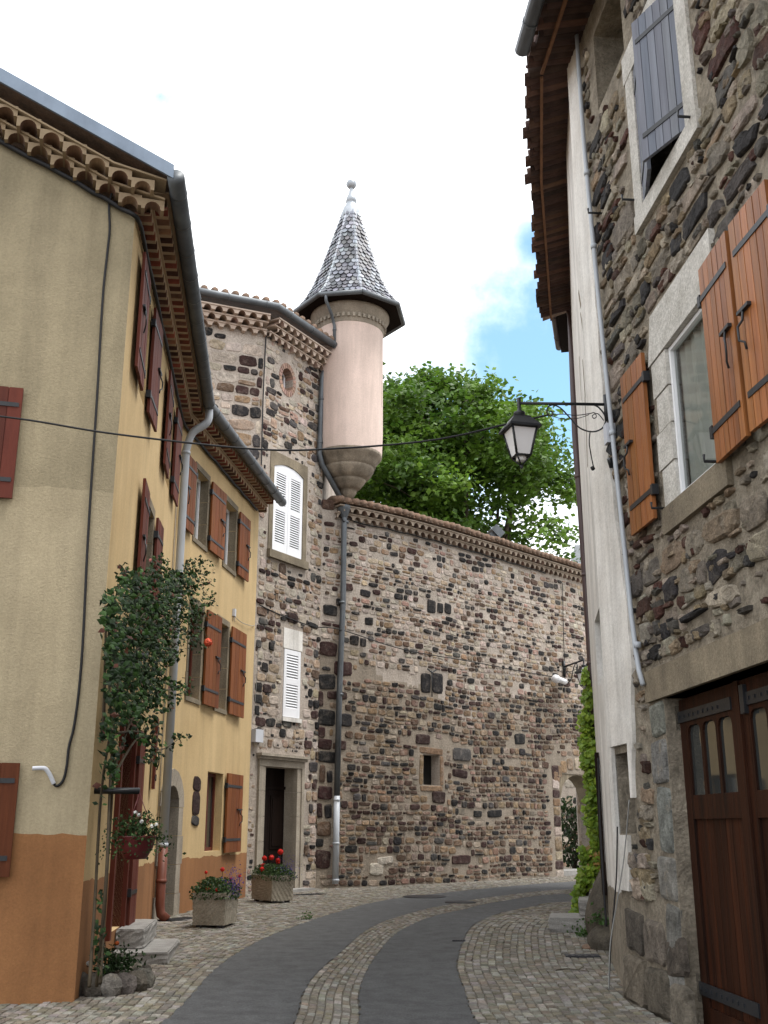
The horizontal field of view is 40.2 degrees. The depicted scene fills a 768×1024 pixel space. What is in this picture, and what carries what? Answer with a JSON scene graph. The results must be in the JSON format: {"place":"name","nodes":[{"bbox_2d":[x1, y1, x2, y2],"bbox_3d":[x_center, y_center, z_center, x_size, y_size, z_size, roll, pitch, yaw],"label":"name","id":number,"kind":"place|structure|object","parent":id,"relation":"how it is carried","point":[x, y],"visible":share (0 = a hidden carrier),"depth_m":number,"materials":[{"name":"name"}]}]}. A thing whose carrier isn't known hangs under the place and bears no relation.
{"place":"outdoors","nodes":[
{"label":"outdoors","id":0,"kind":"place"},
{"bbox_2d":[0,875,575,1023],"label":"pavement","id":1,"kind":"structure","parent":0,"point":[256,921],"depth_m":12.78,"materials":[{"name":"stone"}]},
{"bbox_2d":[111,939,179,964],"bbox_3d":[-2.689,5.007,11.871,0.640,0.204,1.489,2,-17,-6],"label":"stone step","id":2,"kind":"object","parent":1,"relation":"on","point":[163,950],"visible":0.38,"depth_m":11.32,"materials":[{"name":"stone"}]},
{"bbox_2d":[114,919,156,948],"bbox_3d":[-2.869,4.894,12.199,0.332,0.209,1.396,2,-17,-5],"label":"stone step","id":3,"kind":"object","parent":2,"relation":"on","point":[139,933],"visible":0.91,"depth_m":11.59,"materials":[{"name":"stone"}]},
{"bbox_2d":[158,917,191,921],"bbox_3d":[-2.998,5.938,15.309,0.260,0.029,0.600,-9,-19,29],"label":"drain cover","id":4,"kind":"object","parent":1,"relation":"on","point":[177,919],"visible":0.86,"depth_m":15.22,"materials":[{"name":"metal"}]},
{"bbox_2d":[192,891,238,927],"bbox_3d":[-2.328,5.490,14.497,0.484,0.460,0.593,-3,-17,9],"label":"stone planter","id":5,"kind":"object","parent":1,"relation":"on","point":[219,913],"visible":0.91,"depth_m":14.25,"materials":[{"name":"stone"}]},
{"bbox_2d":[189,860,254,900],"bbox_3d":[-2.231,5.134,14.601,0.862,0.535,0.775,0,-17,0],"label":"flowering plant","id":6,"kind":"object","parent":5,"relation":"in","point":[212,884],"visible":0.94,"depth_m":14.46,"materials":[{"name":"green plant"}]},
{"bbox_2d":[251,874,293,902],"bbox_3d":[-2.019,6.795,18.943,0.452,0.470,0.835,11,-20,-32],"label":"stone planter","id":7,"kind":"object","parent":1,"relation":"on","point":[272,891],"visible":0.96,"depth_m":18.68,"materials":[{"name":"stone"}]},
{"bbox_2d":[249,849,301,883],"bbox_3d":[-1.915,6.385,18.952,0.621,0.592,1.289,11,-20,-32],"label":"flowering plant","id":8,"kind":"object","parent":7,"relation":"in","point":[275,871],"visible":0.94,"depth_m":18.85,"materials":[{"name":"green plant"}]},
{"bbox_2d":[296,911,314,919],"bbox_3d":[-1.146,5.900,15.352,0.304,0.146,0.275,0,-17,0],"label":"weed","id":9,"kind":"object","parent":1,"relation":"on","point":[309,918],"visible":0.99,"depth_m":15.35,"materials":[{"name":"green plant"}]},
{"bbox_2d":[293,893,323,894],"bbox_3d":[-1.470,7.602,20.864,0.640,0.029,0.240,14,-21,-38],"label":"drain cover","id":10,"kind":"object","parent":1,"relation":"on","point":[310,894],"visible":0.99,"depth_m":20.79,"materials":[{"name":"metal"}]},
{"bbox_2d":[295,889,591,1023],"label":"gutter strip","id":11,"kind":"object","parent":1,"relation":"on","point":[365,946],"visible":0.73,"depth_m":10.96,"materials":[{"name":"stone"}]},
{"bbox_2d":[445,901,475,903],"bbox_3d":[1.363,6.947,18.677,0.560,0.026,0.560,0,-17,0],"label":"manhole cover","id":12,"kind":"object","parent":11,"relation":"on","point":[463,902],"visible":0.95,"depth_m":18.53,"materials":[{"name":"metal"}]},
{"bbox_2d":[0,0,579,560],"label":"sky","id":13,"kind":"structure","parent":0,"point":[264,108],"materials":[{"name":"white"}]},
{"bbox_2d":[0,866,671,1023],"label":"pavement","id":14,"kind":"structure","parent":0,"point":[565,867],"depth_m":10.58,"materials":[{"name":"grey stone"}]},
{"bbox_2d":[79,962,155,997],"bbox_3d":[-2.553,4.413,9.874,0.773,0.265,0.974,0,-17,0],"label":"stone bed","id":15,"kind":"object","parent":14,"relation":"on","point":[140,979],"visible":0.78,"depth_m":9.53,"materials":[{"name":"stone"}]},
{"bbox_2d":[86,935,155,974],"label":"plants","id":16,"kind":"object","parent":15,"relation":"on","point":[114,962],"visible":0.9,"depth_m":9.92,"materials":[{"name":"green plant"}]},
{"bbox_2d":[87,552,218,987],"bbox_3d":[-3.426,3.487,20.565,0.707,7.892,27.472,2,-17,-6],"label":"climbing rose","id":17,"kind":"object","parent":15,"relation":"on","point":[121,667],"visible":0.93,"depth_m":9.88,"materials":[{"name":"green plant"}]},
{"bbox_2d":[0,67,286,1004],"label":"yellow house","id":18,"kind":"structure","parent":14,"relation":"on","point":[54,227],"depth_m":11.17,"materials":[{"name":"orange paint"}]},
{"bbox_2d":[32,766,55,784],"bbox_3d":[-3.113,2.412,9.620,0.220,0.168,0.051,6,-18,-20],"label":"cable conduit","id":19,"kind":"object","parent":18,"relation":"attached to","point":[48,773],"visible":1,"depth_m":9.62,"materials":[{"name":"grey plastic"}]},
{"bbox_2d":[53,193,112,786],"bbox_3d":[-2.957,-0.470,10.550,0.181,6.267,0.036,4,-17,-14],"label":"cable","id":20,"kind":"object","parent":18,"relation":"attached to","point":[88,533],"visible":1,"depth_m":10.42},
{"bbox_2d":[94,787,139,793],"bbox_3d":[-2.535,2.647,9.970,0.420,0.060,0.060,2,-17,-8],"label":"plant bracket","id":21,"kind":"object","parent":18,"relation":"attached to","point":[121,791],"visible":0.93,"depth_m":9.96,"materials":[{"name":"black metal"}]},
{"bbox_2d":[95,793,185,867],"bbox_3d":[-2.317,3.000,9.903,0.824,0.678,0.797,0,-17,0],"label":"hanging basket","id":22,"kind":"object","parent":21,"relation":"hanging from","point":[138,845],"visible":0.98,"depth_m":9.78,"materials":[{"name":"red plastic"}]},
{"bbox_2d":[0,138,257,510],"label":"cable","id":23,"kind":"object","parent":18,"relation":"attached to","point":[135,216],"visible":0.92,"depth_m":11.91,"materials":[{"name":"black plastic"}]},
{"bbox_2d":[109,653,148,658],"bbox_3d":[-2.535,1.417,10.339,0.420,0.060,0.060,2,-17,-8],"label":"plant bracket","id":24,"kind":"object","parent":18,"relation":"attached to","point":[143,654],"visible":0.29,"depth_m":10.34,"materials":[{"name":"black metal"}]},
{"bbox_2d":[154,507,176,862],"bbox_3d":[-3.308,1.959,16.099,0.016,6.500,0.014,0,-17,0],"label":"cable","id":25,"kind":"object","parent":18,"relation":"attached to","point":[164,703],"visible":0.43,"depth_m":15.66,"materials":[{"name":"plastic"}]},
{"bbox_2d":[187,609,193,695],"bbox_3d":[-3.343,2.346,17.616,0.115,1.530,0.658,-1,-17,5],"label":"window","id":26,"kind":"structure","parent":18,"relation":"in","point":[190,652],"depth_m":17.84,"materials":[{"name":"red paint"}]},
{"bbox_2d":[194,479,200,538],"bbox_3d":[-3.349,-0.058,18.285,0.104,1.220,0.658,-1,-17,4],"label":"window","id":27,"kind":"structure","parent":18,"relation":"in","point":[198,481],"depth_m":18.57,"materials":[{"name":"white paint"}]},
{"bbox_2d":[204,773,215,850],"bbox_3d":[-3.137,5.239,18.366,0.157,1.320,0.960,-1,-17,3],"label":"window","id":28,"kind":"structure","parent":18,"relation":"in","point":[209,824],"depth_m":18.65,"materials":[{"name":"red paint"}]},
{"bbox_2d":[224,508,228,564],"bbox_3d":[-3.105,0.471,20.047,0.115,1.220,0.738,-1,-17,3],"label":"window","id":29,"kind":"structure","parent":18,"relation":"in","point":[227,512],"depth_m":20.35,"materials":[{"name":"white paint"}]},
{"bbox_2d":[232,608,235,620],"bbox_3d":[-2.854,1.965,20.017,0.047,0.233,0.106,-2,-17,7],"label":"junction box","id":30,"kind":"object","parent":18,"relation":"attached to","point":[234,613],"visible":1,"depth_m":19.99,"materials":[{"name":"grey plastic"}]},
{"bbox_2d":[235,617,258,711],"bbox_3d":[-2.726,3.010,21.084,0.114,1.939,2.593,-1,-17,3],"label":"cable","id":31,"kind":"object","parent":18,"relation":"attached to","point":[257,662],"visible":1,"depth_m":22.07,"materials":[{"name":"grey metal"}]},
{"bbox_2d":[0,414,548,450],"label":"cable","id":32,"kind":"object","parent":18,"relation":"attached to","point":[234,447],"visible":0.94,"depth_m":10.10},
{"bbox_2d":[199,285,350,893],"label":"stone house","id":33,"kind":"structure","parent":14,"relation":"on","point":[282,806],"depth_m":23.79,"materials":[{"name":"stone"}]},
{"bbox_2d":[251,729,263,742],"bbox_3d":[-2.637,4.661,21.860,0.120,0.260,0.260,-10,-19,29],"label":"meter box","id":34,"kind":"object","parent":33,"relation":"attached to","point":[257,735],"visible":0.93,"depth_m":21.79,"materials":[{"name":"grey plastic"}]},
{"bbox_2d":[261,336,283,464],"bbox_3d":[-2.210,-2.174,24.745,0.032,3.730,2.159,-10,-19,29],"label":"cable","id":35,"kind":"object","parent":33,"relation":"attached to","point":[266,337],"visible":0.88,"depth_m":23.92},
{"bbox_2d":[263,768,285,872],"bbox_3d":[-2.483,6.732,22.308,0.080,2.524,1.160,-10,-19,29],"label":"door","id":36,"kind":"structure","parent":33,"relation":"in","point":[274,783],"depth_m":22.55,"materials":[{"name":"brown wood"}]},
{"bbox_2d":[282,373,284,387],"bbox_3d":[-2.503,-3.101,25.058,0.196,0.540,0.392,-3,-17,10],"label":"window","id":37,"kind":"structure","parent":33,"relation":"in","point":[283,378],"depth_m":25.20,"materials":[{"name":"grey glass"}]},
{"bbox_2d":[293,158,405,498],"bbox_3d":[-0.880,-5.090,27.229,2.762,10.060,2.767,-2,-17,8],"label":"turret","id":38,"kind":"object","parent":33,"relation":"attached to","point":[350,304],"visible":0.97,"depth_m":26.15,"materials":[{"name":"beige paint"}]},
{"bbox_2d":[299,922,412,1023],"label":"gutter strip","id":39,"kind":"object","parent":14,"relation":"on","point":[336,990],"visible":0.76,"depth_m":9.50,"materials":[{"name":"stone"}]},
{"bbox_2d":[315,495,589,888],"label":"curtain wall","id":40,"kind":"structure","parent":14,"relation":"on","point":[466,771],"depth_m":26.56,"materials":[{"name":"stone"}]},
{"bbox_2d":[259,604,551,676],"bbox_3d":[1.131,3.449,26.673,0.405,0.478,11.452,-15,-23,41],"label":"cable","id":41,"kind":"object","parent":40,"relation":"attached to","point":[397,647],"visible":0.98,"depth_m":25.63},
{"bbox_2d":[427,668,436,696],"bbox_3d":[1.205,4.277,26.320,0.335,0.704,0.042,16,-23,-42],"label":"iron hook","id":42,"kind":"object","parent":40,"relation":"attached to","point":[431,681],"visible":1,"depth_m":26.32,"materials":[{"name":"grey metal"}]},
{"bbox_2d":[319,369,545,573],"bbox_3d":[1.647,-0.857,28.486,8.887,3.841,0.292,15,-23,-41],"label":"cable","id":43,"kind":"object","parent":40,"relation":"attached to","point":[436,540],"visible":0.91,"depth_m":27.53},
{"bbox_2d":[486,524,504,536],"bbox_3d":[3.121,0.636,29.463,0.431,0.489,0.480,4,-17,-12],"label":"floodlight","id":44,"kind":"object","parent":40,"relation":"on","point":[496,530],"visible":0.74,"depth_m":29.27,"materials":[{"name":"grey metal"}]},
{"bbox_2d":[552,674,567,684],"bbox_3d":[5.009,4.821,30.071,0.288,0.240,0.812,-8,-18,25],"label":"floodlight","id":45,"kind":"object","parent":40,"relation":"attached to","point":[557,678],"visible":1,"depth_m":29.75,"materials":[{"name":"white paint"}]},
{"bbox_2d":[562,584,564,660],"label":"cable","id":46,"kind":"object","parent":40,"relation":"attached to","point":[563,620],"visible":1,"depth_m":31.15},
{"bbox_2d":[562,658,587,688],"bbox_3d":[5.526,4.686,30.087,0.411,1.002,1.316,5,-17,-16],"label":"street lamp","id":47,"kind":"object","parent":40,"relation":"attached to","point":[577,672],"visible":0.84,"depth_m":30.06,"materials":[{"name":"black metal"}]},
{"bbox_2d":[548,913,585,933],"bbox_3d":[2.689,5.548,14.074,0.946,0.265,0.867,-3,-17,9],"label":"stone step","id":48,"kind":"object","parent":14,"relation":"on","point":[556,921],"visible":0.39,"depth_m":13.74,"materials":[{"name":"stone"}]},
{"bbox_2d":[578,896,588,915],"bbox_3d":[3.037,5.412,14.423,0.723,0.204,0.981,-3,-17,9],"label":"stone step","id":49,"kind":"object","parent":48,"relation":"on","point":[582,903],"visible":0.28,"depth_m":14.03,"materials":[{"name":"stone"}]},
{"bbox_2d":[563,868,577,875],"bbox_3d":[5.234,10.224,29.779,0.850,0.150,1.906,-15,-22,41],"label":"stone threshold","id":50,"kind":"object","parent":14,"relation":"on","point":[570,872],"visible":0.36,"depth_m":29.22,"materials":[{"name":"stone"}]},
{"bbox_2d":[556,966,588,971],"bbox_3d":[1.926,4.709,10.826,0.332,0.024,0.271,0,-17,0],"label":"twig","id":51,"kind":"object","parent":14,"relation":"on","point":[571,968],"visible":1,"depth_m":10.82,"materials":[{"name":"brown wood"}]},
{"bbox_2d":[575,788,582,868],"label":"stone pier","id":52,"kind":"structure","parent":14,"relation":"on","point":[578,823],"depth_m":32.17,"materials":[{"name":"grey stone"}]},
{"bbox_2d":[523,30,636,984],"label":"white house","id":53,"kind":"structure","parent":14,"relation":"on","point":[554,176],"depth_m":11.87,"materials":[{"name":"paint"}]},
{"bbox_2d":[568,666,600,912],"bbox_3d":[3.000,4.099,15.599,0.522,3.738,1.444,-8,-19,26],"label":"ivy","id":54,"kind":"object","parent":53,"relation":"attached to","point":[589,864],"visible":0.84,"depth_m":15.69,"materials":[{"name":"green plant"}]},
{"bbox_2d":[597,758,607,926],"bbox_3d":[2.370,3.567,11.452,0.041,1.753,0.424,-4,-17,13],"label":"drainpipe","id":55,"kind":"object","parent":53,"relation":"attached to","point":[601,850],"visible":1,"depth_m":11.47,"materials":[{"name":"black metal"}]},
{"bbox_2d":[609,827,617,989],"bbox_3d":[2.088,3.602,9.576,0.216,1.405,0.038,-16,-23,42],"label":"cable","id":56,"kind":"object","parent":53,"relation":"attached to","point":[615,886],"visible":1,"depth_m":9.61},
{"bbox_2d":[608,800,629,989],"bbox_3d":[2.123,3.431,9.406,0.053,1.634,0.572,5,-18,-17],"label":"cable","id":57,"kind":"object","parent":53,"relation":"attached to","point":[617,897],"visible":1,"depth_m":9.45,"materials":[{"name":"grey metal"}]},
{"bbox_2d":[574,925,587,937],"bbox_3d":[2.530,5.325,13.372,0.267,0.190,0.281,0,-17,0],"label":"weed","id":58,"kind":"object","parent":14,"relation":"on","point":[582,932],"visible":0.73,"depth_m":13.37,"materials":[{"name":"green plant"}]},
{"bbox_2d":[564,954,600,958],"bbox_3d":[2.216,4.961,11.735,0.380,0.029,0.200,-1,-17,4],"label":"drain cover","id":59,"kind":"object","parent":14,"relation":"on","point":[582,955],"visible":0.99,"depth_m":11.66,"materials":[{"name":"metal"}]},
{"bbox_2d":[581,944,590,948],"bbox_3d":[2.380,5.095,12.294,0.132,0.071,0.118,0,-17,0],"label":"cobble stone","id":60,"kind":"object","parent":14,"relation":"on","point":[585,946],"visible":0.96,"depth_m":12.26,"materials":[{"name":"stone"}]},
{"bbox_2d":[585,864,608,933],"bbox_3d":[2.791,4.930,12.724,0.686,1.396,0.939,0,-17,0],"label":"guard stone","id":61,"kind":"object","parent":14,"relation":"on","point":[596,897],"visible":0.2,"depth_m":12.52,"materials":[{"name":"grey stone"}]},
{"bbox_2d":[587,925,609,950],"bbox_3d":[2.678,5.069,12.326,0.591,0.501,0.488,0,-17,0],"label":"guard stone","id":62,"kind":"object","parent":14,"relation":"on","point":[598,937],"visible":0.24,"depth_m":12.19,"materials":[{"name":"grey stone"}]},
{"bbox_2d":[579,902,608,925],"bbox_3d":[2.518,4.705,12.297,0.374,0.266,0.428,13,-21,-37],"label":"weed","id":63,"kind":"object","parent":62,"relation":"on","point":[596,918],"visible":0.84,"depth_m":12.29,"materials":[{"name":"green plant"}]},
{"bbox_2d":[515,0,767,1023],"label":"stone house","id":64,"kind":"structure","parent":14,"relation":"on","point":[673,100],"depth_m":8.30,"materials":[{"name":"stone"}]},
{"bbox_2d":[498,394,615,470],"bbox_3d":[1.684,-0.780,10.257,1.108,0.791,0.399,0,-17,0],"label":"street lamp","id":65,"kind":"object","parent":64,"relation":"attached to","point":[518,430],"visible":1,"depth_m":10.17,"materials":[{"name":"black metal"}]},
{"bbox_2d":[607,457,612,467],"bbox_3d":[2.208,-0.480,10.220,0.060,0.105,0.107,-8,-19,25],"label":"cable socket","id":66,"kind":"object","parent":64,"relation":"attached to","point":[610,461],"visible":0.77,"depth_m":10.20,"materials":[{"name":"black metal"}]},
{"bbox_2d":[668,309,712,492],"bbox_3d":[2.429,-0.868,8.139,0.050,1.296,0.889,1,-17,-4],"label":"window","id":67,"kind":"structure","parent":64,"relation":"in","point":[697,317],"depth_m":8.51,"materials":[{"name":"white paint"}]},
{"bbox_2d":[675,680,767,1023],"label":"garage door","id":68,"kind":"structure","parent":64,"relation":"in","point":[733,987],"depth_m":7.73,"materials":[{"name":"brown wood"}]},
{"bbox_2d":[738,671,767,971],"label":"garage door","id":69,"kind":"structure","parent":64,"relation":"in","point":[753,691],"depth_m":7.14,"materials":[{"name":"brown wood"}]},
{"bbox_2d":[161,881,575,1023],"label":"road","id":70,"kind":"structure","parent":0,"point":[266,980],"depth_m":11.24,"materials":[{"name":"grey asphalt"}]},
{"bbox_2d":[403,895,446,897],"bbox_3d":[0.788,7.396,20.175,0.840,0.026,0.840,0,-17,0],"label":"manhole cover","id":71,"kind":"object","parent":70,"relation":"on","point":[424,896],"visible":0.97,"depth_m":20.13,"materials":[{"name":"metal"}]},
{"bbox_2d":[357,893,589,1023],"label":"road","id":72,"kind":"structure","parent":0,"point":[411,975],"depth_m":10.69,"materials":[{"name":"grey asphalt"}]},
{"bbox_2d":[452,939,464,941],"bbox_3d":[0.919,5.277,12.923,0.160,0.029,0.100,0,-17,0],"label":"drain cover","id":73,"kind":"object","parent":72,"relation":"on","point":[458,940],"visible":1,"depth_m":12.88,"materials":[{"name":"metal"}]},
{"bbox_3d":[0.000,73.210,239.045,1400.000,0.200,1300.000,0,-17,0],"label":"ground","id":74,"kind":"structure","parent":0,"visible":0},
{"bbox_2d":[354,361,580,562],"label":"plane tree","id":75,"kind":"object","parent":74,"relation":"on","point":[419,406],"visible":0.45,"depth_m":40.37,"materials":[{"name":"green plant"}]},
{"bbox_2d":[552,313,568,352],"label":"neighbour house","id":76,"kind":"structure","parent":74,"relation":"on","point":[560,326],"depth_m":21.43,"materials":[{"name":"brown wood"}]},
{"bbox_2d":[560,795,578,867],"bbox_3d":[5.962,10.235,33.456,1.667,2.335,1.476,0,-17,0],"label":"bush","id":77,"kind":"object","parent":74,"relation":"on","point":[568,852],"visible":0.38,"depth_m":33.20,"materials":[{"name":"green plant"}]},
{"bbox_2d":[560,779,578,866],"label":"courtyard wall","id":78,"kind":"structure","parent":74,"relation":"on","point":[568,787],"depth_m":36.91,"materials":[{"name":"stone"}]},
{"bbox_2d":[571,545,580,563],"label":"distant house","id":79,"kind":"structure","parent":74,"relation":"on","point":[577,551],"depth_m":50.34,"materials":[{"name":"white paint"}]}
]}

